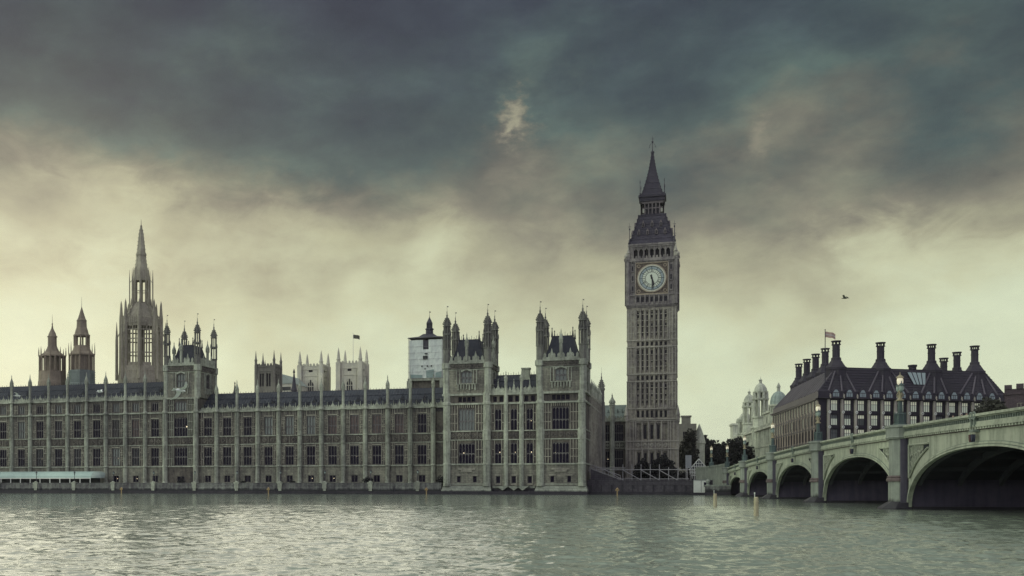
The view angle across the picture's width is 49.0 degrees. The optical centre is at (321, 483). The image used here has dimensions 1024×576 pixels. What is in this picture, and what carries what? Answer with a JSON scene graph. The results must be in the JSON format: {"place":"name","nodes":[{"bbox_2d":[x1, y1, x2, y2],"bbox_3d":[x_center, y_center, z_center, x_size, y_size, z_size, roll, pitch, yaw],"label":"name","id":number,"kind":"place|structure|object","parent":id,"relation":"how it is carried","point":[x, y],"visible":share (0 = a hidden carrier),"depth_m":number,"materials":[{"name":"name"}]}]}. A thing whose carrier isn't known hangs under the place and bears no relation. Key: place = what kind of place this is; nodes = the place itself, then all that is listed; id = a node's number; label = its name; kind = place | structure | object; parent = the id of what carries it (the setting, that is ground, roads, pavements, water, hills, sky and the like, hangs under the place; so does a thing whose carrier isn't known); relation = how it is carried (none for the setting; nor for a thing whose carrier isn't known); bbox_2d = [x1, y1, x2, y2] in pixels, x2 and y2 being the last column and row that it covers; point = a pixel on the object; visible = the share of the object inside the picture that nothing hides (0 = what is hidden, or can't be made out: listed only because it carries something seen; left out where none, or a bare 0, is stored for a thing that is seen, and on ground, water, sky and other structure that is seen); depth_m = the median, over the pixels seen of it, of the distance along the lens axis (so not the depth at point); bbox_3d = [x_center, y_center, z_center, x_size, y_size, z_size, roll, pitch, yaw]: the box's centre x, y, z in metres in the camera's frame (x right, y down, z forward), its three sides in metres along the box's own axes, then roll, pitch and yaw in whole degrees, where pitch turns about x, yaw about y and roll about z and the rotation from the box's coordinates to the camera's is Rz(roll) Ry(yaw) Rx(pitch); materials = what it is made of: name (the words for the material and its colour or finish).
{"place":"outdoors","nodes":[
{"label":"outdoors","id":0,"kind":"place"},
{"bbox_2d":[0,371,163,482],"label":"river wing","id":1,"kind":"structure","parent":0,"point":[116,428],"depth_m":309.13,"materials":[{"name":"beige stone"}]},
{"bbox_2d":[0,449,6,465],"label":"window","id":2,"kind":"structure","parent":1,"relation":"in","point":[3,452],"depth_m":317.18,"materials":[{"name":"black glass"}]},
{"bbox_2d":[0,422,6,438],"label":"window","id":3,"kind":"structure","parent":1,"relation":"in","point":[3,425],"depth_m":317.18,"materials":[{"name":"black glass"}]},
{"bbox_2d":[18,449,24,465],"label":"window","id":4,"kind":"structure","parent":1,"relation":"in","point":[21,452],"depth_m":315.33,"materials":[{"name":"black glass"}]},
{"bbox_2d":[18,422,24,438],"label":"window","id":5,"kind":"structure","parent":1,"relation":"in","point":[21,425],"depth_m":315.33,"materials":[{"name":"grey glass"}]},
{"bbox_2d":[37,449,42,465],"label":"window","id":6,"kind":"structure","parent":1,"relation":"in","point":[39,451],"depth_m":313.41,"materials":[{"name":"black glass"}]},
{"bbox_2d":[37,421,42,437],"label":"window","id":7,"kind":"structure","parent":1,"relation":"in","point":[39,423],"depth_m":313.41,"materials":[{"name":"black glass"}]},
{"bbox_2d":[55,449,61,465],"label":"window","id":8,"kind":"structure","parent":1,"relation":"in","point":[58,452],"depth_m":311.58,"materials":[{"name":"black glass"}]},
{"bbox_2d":[55,421,61,437],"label":"window","id":9,"kind":"structure","parent":1,"relation":"in","point":[58,424],"depth_m":311.58,"materials":[{"name":"black glass"}]},
{"bbox_2d":[74,449,80,465],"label":"window","id":10,"kind":"structure","parent":1,"relation":"in","point":[77,452],"depth_m":309.53,"materials":[{"name":"grey glass"}]},
{"bbox_2d":[74,420,80,437],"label":"window","id":11,"kind":"structure","parent":1,"relation":"in","point":[77,424],"depth_m":309.53,"materials":[{"name":"black glass"}]},
{"bbox_2d":[93,448,99,465],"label":"window","id":12,"kind":"structure","parent":1,"relation":"in","point":[96,451],"depth_m":307.80,"materials":[{"name":"black glass"}]},
{"bbox_2d":[93,420,99,436],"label":"window","id":13,"kind":"structure","parent":1,"relation":"in","point":[96,423],"depth_m":307.80,"materials":[{"name":"black glass"}]},
{"bbox_2d":[113,448,119,465],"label":"window","id":14,"kind":"structure","parent":1,"relation":"in","point":[116,451],"depth_m":305.78,"materials":[{"name":"grey glass"}]},
{"bbox_2d":[113,420,119,436],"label":"window","id":15,"kind":"structure","parent":1,"relation":"in","point":[116,423],"depth_m":305.78,"materials":[{"name":"grey glass"}]},
{"bbox_2d":[132,448,138,465],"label":"window","id":16,"kind":"structure","parent":1,"relation":"in","point":[135,451],"depth_m":303.92,"materials":[{"name":"grey glass"}]},
{"bbox_2d":[132,419,138,436],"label":"window","id":17,"kind":"structure","parent":1,"relation":"in","point":[135,422],"depth_m":303.92,"materials":[{"name":"brown glass"}]},
{"bbox_2d":[152,448,158,464],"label":"window","id":18,"kind":"structure","parent":1,"relation":"in","point":[155,451],"depth_m":301.99,"materials":[{"name":"black glass"}]},
{"bbox_2d":[152,419,158,436],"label":"window","id":19,"kind":"structure","parent":1,"relation":"in","point":[155,422],"depth_m":301.96,"materials":[{"name":"black glass"}]},
{"bbox_2d":[115,225,165,382],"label":"spire tower","id":20,"kind":"structure","parent":0,"point":[140,317],"depth_m":383.46,"materials":[{"name":"stone"}]},
{"bbox_2d":[170,382,187,399],"bbox_3d":[-5.693,-3.752,43.994,0.706,0.134,1.186,5,-37,-45],"label":"gull","id":21,"kind":"object","parent":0,"point":[179,391],"visible":1,"depth_m":43.95,"materials":[{"name":"paint"}]},
{"bbox_2d":[162,313,217,482],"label":"turreted tower","id":22,"kind":"structure","parent":0,"point":[194,368],"depth_m":299.06,"materials":[{"name":"stone"}]},
{"bbox_2d":[175,447,186,464],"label":"window","id":23,"kind":"structure","parent":22,"relation":"in","point":[180,452],"depth_m":298.84,"materials":[{"name":"black glass"}]},
{"bbox_2d":[174,417,187,435],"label":"window","id":24,"kind":"structure","parent":22,"relation":"in","point":[180,424],"depth_m":298.84,"materials":[{"name":"black glass"}]},
{"bbox_2d":[175,401,186,410],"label":"window","id":25,"kind":"structure","parent":22,"relation":"in","point":[179,405],"depth_m":298.77,"materials":[{"name":"grey glass"}]},
{"bbox_2d":[177,373,184,387],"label":"window","id":26,"kind":"structure","parent":22,"relation":"in","point":[180,377],"depth_m":299.06,"materials":[{"name":"grey glass"}]},
{"bbox_2d":[254,353,281,392],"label":"church tower","id":27,"kind":"structure","parent":0,"point":[267,376],"depth_m":439.99,"materials":[{"name":"stone"}]},
{"bbox_2d":[199,374,443,482],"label":"river wing","id":28,"kind":"structure","parent":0,"point":[386,435],"depth_m":286.93,"materials":[{"name":"beige stone"}]},
{"bbox_2d":[204,447,211,464],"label":"window","id":29,"kind":"structure","parent":28,"relation":"in","point":[207,450],"depth_m":297.02,"materials":[{"name":"black glass"}]},
{"bbox_2d":[204,418,211,435],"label":"window","id":30,"kind":"structure","parent":28,"relation":"in","point":[207,421],"depth_m":297.02,"materials":[{"name":"black glass"}]},
{"bbox_2d":[223,447,230,464],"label":"window","id":31,"kind":"structure","parent":28,"relation":"in","point":[226,450],"depth_m":295.29,"materials":[{"name":"black glass"}]},
{"bbox_2d":[223,417,230,435],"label":"window","id":32,"kind":"structure","parent":28,"relation":"in","point":[227,420],"depth_m":295.29,"materials":[{"name":"black glass"}]},
{"bbox_2d":[244,447,251,464],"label":"window","id":33,"kind":"structure","parent":28,"relation":"in","point":[247,450],"depth_m":293.28,"materials":[{"name":"black glass"}]},
{"bbox_2d":[244,417,251,434],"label":"window","id":34,"kind":"structure","parent":28,"relation":"in","point":[247,420],"depth_m":293.28,"materials":[{"name":"black glass"}]},
{"bbox_2d":[265,446,272,464],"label":"window","id":35,"kind":"structure","parent":28,"relation":"in","point":[268,449],"depth_m":291.35,"materials":[{"name":"black glass"}]},
{"bbox_2d":[265,417,272,434],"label":"window","id":36,"kind":"structure","parent":28,"relation":"in","point":[268,420],"depth_m":291.35,"materials":[{"name":"grey glass"}]},
{"bbox_2d":[286,446,293,464],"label":"window","id":37,"kind":"structure","parent":28,"relation":"in","point":[289,449],"depth_m":289.50,"materials":[{"name":"black glass"}]},
{"bbox_2d":[286,416,293,434],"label":"window","id":38,"kind":"structure","parent":28,"relation":"in","point":[289,419],"depth_m":289.50,"materials":[{"name":"grey glass"}]},
{"bbox_2d":[307,446,314,464],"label":"window","id":39,"kind":"structure","parent":28,"relation":"in","point":[310,449],"depth_m":287.74,"materials":[{"name":"black glass"}]},
{"bbox_2d":[307,416,314,433],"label":"window","id":40,"kind":"structure","parent":28,"relation":"in","point":[310,419],"depth_m":287.74,"materials":[{"name":"grey glass"}]},
{"bbox_2d":[329,446,336,463],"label":"window","id":41,"kind":"structure","parent":28,"relation":"in","point":[332,449],"depth_m":285.78,"materials":[{"name":"black glass"}]},
{"bbox_2d":[329,415,336,433],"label":"window","id":42,"kind":"structure","parent":28,"relation":"in","point":[332,418],"depth_m":285.78,"materials":[{"name":"brown glass"}]},
{"bbox_2d":[350,445,358,463],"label":"window","id":43,"kind":"structure","parent":28,"relation":"in","point":[354,449],"depth_m":283.97,"materials":[{"name":"black glass"}]},
{"bbox_2d":[350,415,358,433],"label":"window","id":44,"kind":"structure","parent":28,"relation":"in","point":[354,419],"depth_m":283.97,"materials":[{"name":"brown glass"}]},
{"bbox_2d":[373,445,380,463],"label":"window","id":45,"kind":"structure","parent":28,"relation":"in","point":[376,448],"depth_m":282.04,"materials":[{"name":"black glass"}]},
{"bbox_2d":[373,414,380,432],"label":"window","id":46,"kind":"structure","parent":28,"relation":"in","point":[376,417],"depth_m":282.04,"materials":[{"name":"brown glass"}]},
{"bbox_2d":[395,445,403,463],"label":"window","id":47,"kind":"structure","parent":28,"relation":"in","point":[399,449],"depth_m":280.32,"materials":[{"name":"black glass"}]},
{"bbox_2d":[395,414,403,432],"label":"window","id":48,"kind":"structure","parent":28,"relation":"in","point":[399,418],"depth_m":280.32,"materials":[{"name":"brown glass"}]},
{"bbox_2d":[418,445,426,463],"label":"window","id":49,"kind":"structure","parent":28,"relation":"in","point":[422,449],"depth_m":278.41,"materials":[{"name":"black glass"}]},
{"bbox_2d":[418,413,426,432],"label":"window","id":50,"kind":"structure","parent":28,"relation":"in","point":[422,417],"depth_m":278.38,"materials":[{"name":"black glass"}]},
{"bbox_2d":[407,311,442,387],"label":"wrapped tower","id":51,"kind":"structure","parent":0,"point":[425,356],"depth_m":294.47,"materials":[{"name":"fabric"}]},
{"bbox_2d":[0,486,1023,575],"bbox_3d":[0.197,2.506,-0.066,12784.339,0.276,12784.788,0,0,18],"label":"river","id":52,"kind":"structure","parent":0,"point":[103,534],"depth_m":51.82,"materials":[{"name":"grey liquid"}]},
{"bbox_2d":[0,481,441,493],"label":"river wall","id":53,"kind":"structure","parent":52,"relation":"in","point":[323,487],"depth_m":284.00,"materials":[{"name":"stone"}]},
{"bbox_2d":[691,480,705,494],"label":"white hut","id":54,"kind":"object","parent":52,"relation":"in","point":[699,487],"visible":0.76,"depth_m":249.76,"materials":[{"name":"paint"}]},
{"bbox_2d":[704,485,730,494],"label":"landing stage","id":55,"kind":"object","parent":52,"relation":"in","point":[718,489],"visible":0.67,"depth_m":245.73,"materials":[{"name":"stone"}]},
{"bbox_2d":[754,492,758,515],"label":"mooring pile","id":56,"kind":"object","parent":52,"relation":"in","point":[756,507],"visible":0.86,"depth_m":84.62,"materials":[{"name":"white paint"}]},
{"bbox_2d":[695,406,1023,509],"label":"bridge","id":57,"kind":"structure","parent":52,"relation":"in","point":[974,460],"depth_m":107.62,"materials":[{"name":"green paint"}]},
{"bbox_2d":[741,435,746,460],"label":"bridge lamp","id":58,"kind":"object","parent":57,"relation":"on","point":[744,456],"visible":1,"depth_m":220.99,"materials":[{"name":"green metal"}]},
{"bbox_2d":[769,421,775,451],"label":"bridge lamp","id":59,"kind":"object","parent":57,"relation":"on","point":[772,447],"visible":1,"depth_m":186.34,"materials":[{"name":"green metal"}]},
{"bbox_2d":[813,404,822,440],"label":"bridge lamp","id":60,"kind":"object","parent":57,"relation":"on","point":[818,435],"visible":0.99,"depth_m":148.50,"materials":[{"name":"green metal"}]},
{"bbox_2d":[893,373,906,424],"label":"bridge lamp","id":61,"kind":"object","parent":57,"relation":"on","point":[899,416],"visible":1,"depth_m":109.08,"materials":[{"name":"green metal"}]},
{"bbox_2d":[0,0,1023,443],"label":"sky","id":62,"kind":"structure","parent":0,"point":[303,177],"materials":[{"name":"grey"}]},
{"bbox_2d":[605,395,626,478],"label":"wing","id":63,"kind":"structure","parent":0,"point":[614,438],"depth_m":314.30,"materials":[{"name":"beige stone"}]},
{"bbox_2d":[605,451,608,471],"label":"window","id":64,"kind":"structure","parent":63,"relation":"in","point":[606,452],"depth_m":315.41,"materials":[{"name":"black glass"}]},
{"bbox_2d":[615,450,622,466],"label":"window","id":65,"kind":"structure","parent":63,"relation":"in","point":[618,453],"depth_m":314.48,"materials":[{"name":"black glass"}]},
{"bbox_2d":[615,424,622,440],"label":"window","id":66,"kind":"structure","parent":63,"relation":"in","point":[618,427],"depth_m":314.48,"materials":[{"name":"black glass"}]},
{"bbox_2d":[679,415,705,472],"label":"stone block","id":67,"kind":"structure","parent":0,"point":[685,425],"depth_m":399.21,"materials":[{"name":"stone"}]},
{"bbox_2d":[729,376,784,457],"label":"domed hall","id":68,"kind":"structure","parent":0,"point":[754,427],"depth_m":415.54,"materials":[{"name":"stone"}]},
{"bbox_2d":[770,340,1003,451],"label":"office block","id":69,"kind":"structure","parent":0,"point":[849,400],"depth_m":301.65,"materials":[{"name":"brown metal"}]},
{"bbox_2d":[825,329,834,386],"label":"flagpole","id":70,"kind":"object","parent":69,"relation":"on","point":[830,334],"visible":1,"depth_m":293.95,"materials":[{"name":"grey metal"}]},
{"bbox_2d":[831,400,837,410],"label":"window","id":71,"kind":"structure","parent":69,"relation":"in","point":[834,403],"depth_m":294.35,"materials":[{"name":"grey glass"}]},
{"bbox_2d":[831,415,837,424],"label":"window","id":72,"kind":"structure","parent":69,"relation":"in","point":[834,418],"depth_m":294.35,"materials":[{"name":"grey glass"}]},
{"bbox_2d":[871,401,877,410],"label":"window","id":73,"kind":"structure","parent":69,"relation":"in","point":[874,404],"depth_m":297.39,"materials":[{"name":"grey glass"}]},
{"bbox_2d":[871,415,877,425],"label":"window","id":74,"kind":"structure","parent":69,"relation":"in","point":[874,418],"depth_m":297.31,"materials":[{"name":"grey glass"}]},
{"label":"ground","id":75,"kind":"structure","parent":0,"visible":0},
{"bbox_2d":[0,471,104,482],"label":"marquee","id":76,"kind":"object","parent":75,"relation":"on","point":[57,477],"visible":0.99,"depth_m":305.18,"materials":[{"name":"white fabric"}]},
{"bbox_2d":[38,320,66,385],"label":"ventilation turret","id":77,"kind":"object","parent":75,"relation":"on","point":[51,357],"visible":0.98,"depth_m":375.57,"materials":[{"name":"brown stone"}]},
{"bbox_2d":[68,303,94,384],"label":"ventilation turret","id":78,"kind":"object","parent":75,"relation":"on","point":[81,360],"visible":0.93,"depth_m":372.17,"materials":[{"name":"brown stone"}]},
{"bbox_2d":[291,370,296,391],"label":"roof fleche","id":79,"kind":"object","parent":75,"relation":"on","point":[293,388],"visible":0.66,"depth_m":323.56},
{"bbox_2d":[282,374,308,391],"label":"gabled hall","id":80,"kind":"structure","parent":75,"relation":"on","point":[287,380],"depth_m":554.62,"materials":[{"name":"stone"}]},
{"bbox_2d":[297,347,368,390],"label":"abbey","id":81,"kind":"structure","parent":75,"relation":"on","point":[353,374],"depth_m":573.81,"materials":[{"name":"stone"}]},
{"bbox_2d":[440,299,604,494],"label":"river pavilion","id":82,"kind":"structure","parent":75,"relation":"on","point":[541,431],"depth_m":261.95,"materials":[{"name":"stone"}]},
{"bbox_2d":[461,371,471,382],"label":"window","id":83,"kind":"structure","parent":82,"relation":"in","point":[466,376],"depth_m":264.69,"materials":[{"name":"grey glass"}]},
{"bbox_2d":[459,443,474,463],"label":"window","id":84,"kind":"structure","parent":82,"relation":"in","point":[466,450],"depth_m":264.63,"materials":[{"name":"black glass"}]},
{"bbox_2d":[459,409,474,430],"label":"window","id":85,"kind":"structure","parent":82,"relation":"in","point":[466,416],"depth_m":264.63,"materials":[{"name":"grey glass"}]},
{"bbox_2d":[495,443,500,462],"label":"window","id":86,"kind":"structure","parent":82,"relation":"in","point":[497,445],"depth_m":262.95,"materials":[{"name":"black glass"}]},
{"bbox_2d":[495,409,500,429],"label":"window","id":87,"kind":"structure","parent":82,"relation":"in","point":[497,411],"depth_m":262.95,"materials":[{"name":"black glass"}]},
{"bbox_2d":[511,443,516,462],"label":"window","id":88,"kind":"structure","parent":82,"relation":"in","point":[513,445],"depth_m":261.87,"materials":[{"name":"black glass"}]},
{"bbox_2d":[511,408,516,429],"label":"window","id":89,"kind":"structure","parent":82,"relation":"in","point":[513,411],"depth_m":261.87,"materials":[{"name":"black glass"}]},
{"bbox_2d":[527,443,532,462],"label":"window","id":90,"kind":"structure","parent":82,"relation":"in","point":[529,445],"depth_m":260.65,"materials":[{"name":"black glass"}]},
{"bbox_2d":[527,408,532,429],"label":"window","id":91,"kind":"structure","parent":82,"relation":"in","point":[529,410],"depth_m":260.65,"materials":[{"name":"black glass"}]},
{"bbox_2d":[553,442,568,462],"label":"window","id":92,"kind":"structure","parent":82,"relation":"in","point":[560,449],"depth_m":257.74,"materials":[{"name":"black glass"}]},
{"bbox_2d":[553,407,568,428],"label":"window","id":93,"kind":"structure","parent":82,"relation":"in","point":[560,414],"depth_m":257.74,"materials":[{"name":"black glass"}]},
{"bbox_2d":[555,368,566,380],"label":"window","id":94,"kind":"structure","parent":82,"relation":"in","point":[560,373],"depth_m":257.74,"materials":[{"name":"grey glass"}]},
{"bbox_2d":[591,465,620,479],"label":"scaffold stair","id":95,"kind":"object","parent":75,"relation":"on","point":[596,475],"visible":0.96,"depth_m":260.33,"materials":[{"name":"metal"}]},
{"bbox_2d":[589,464,688,479],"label":"scaffold barrier","id":96,"kind":"object","parent":75,"relation":"on","point":[650,469],"visible":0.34,"depth_m":260.61,"materials":[{"name":"metal"}]},
{"bbox_2d":[632,457,653,479],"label":"bush","id":97,"kind":"object","parent":75,"relation":"on","point":[641,464],"visible":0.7,"depth_m":288.10,"materials":[{"name":"green plant"}]},
{"bbox_2d":[587,480,712,494],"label":"embankment wall","id":98,"kind":"structure","parent":75,"relation":"on","point":[645,487],"depth_m":255.57,"materials":[{"name":"stone"}]},
{"bbox_2d":[624,136,679,479],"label":"clock tower","id":99,"kind":"structure","parent":75,"relation":"on","point":[652,305],"depth_m":308.76,"materials":[{"name":"stone"}]},
{"bbox_2d":[632,264,671,301],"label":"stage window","id":100,"kind":"structure","parent":99,"relation":"in","point":[656,297],"depth_m":307.80,"materials":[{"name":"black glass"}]},
{"bbox_2d":[645,454,678,479],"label":"bush","id":101,"kind":"object","parent":75,"relation":"on","point":[667,463],"visible":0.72,"depth_m":285.37,"materials":[{"name":"green plant"}]},
{"bbox_2d":[674,471,692,479],"bbox_3d":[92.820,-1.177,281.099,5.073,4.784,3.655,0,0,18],"label":"car","id":102,"kind":"object","parent":75,"relation":"on","point":[682,476],"visible":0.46,"depth_m":280.52,"materials":[{"name":"green metal"}]},
{"bbox_2d":[685,455,691,467],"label":"sign board","id":103,"kind":"object","parent":75,"relation":"on","point":[688,461],"visible":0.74,"depth_m":270.25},
{"bbox_2d":[679,428,699,474],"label":"tree","id":104,"kind":"object","parent":75,"relation":"on","point":[690,448],"visible":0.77,"depth_m":326.18,"materials":[{"name":"green plant"}]},
{"bbox_2d":[689,459,704,479],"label":"kiosk","id":105,"kind":"object","parent":75,"relation":"on","point":[698,463],"visible":0.44,"depth_m":284.02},
{"bbox_2d":[704,435,725,465],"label":"tree","id":106,"kind":"object","parent":75,"relation":"on","point":[718,459],"visible":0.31,"depth_m":414.26,"materials":[{"name":"green plant"}]},
{"bbox_2d":[709,440,738,463],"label":"tree","id":107,"kind":"object","parent":75,"relation":"on","point":[722,445],"visible":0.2,"depth_m":416.56,"materials":[{"name":"green plant"}]},
{"bbox_2d":[722,436,754,463],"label":"tree","id":108,"kind":"object","parent":75,"relation":"on","point":[736,446],"visible":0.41,"depth_m":416.87,"materials":[{"name":"green plant"}]},
{"bbox_2d":[969,397,1007,412],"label":"tree","id":109,"kind":"object","parent":75,"relation":"on","point":[989,404],"visible":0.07,"depth_m":261.95,"materials":[{"name":"green plant"}]},
{"bbox_2d":[1003,383,1023,408],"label":"brick block","id":110,"kind":"structure","parent":75,"relation":"on","point":[1013,398],"depth_m":273.15,"materials":[{"name":"brick"}]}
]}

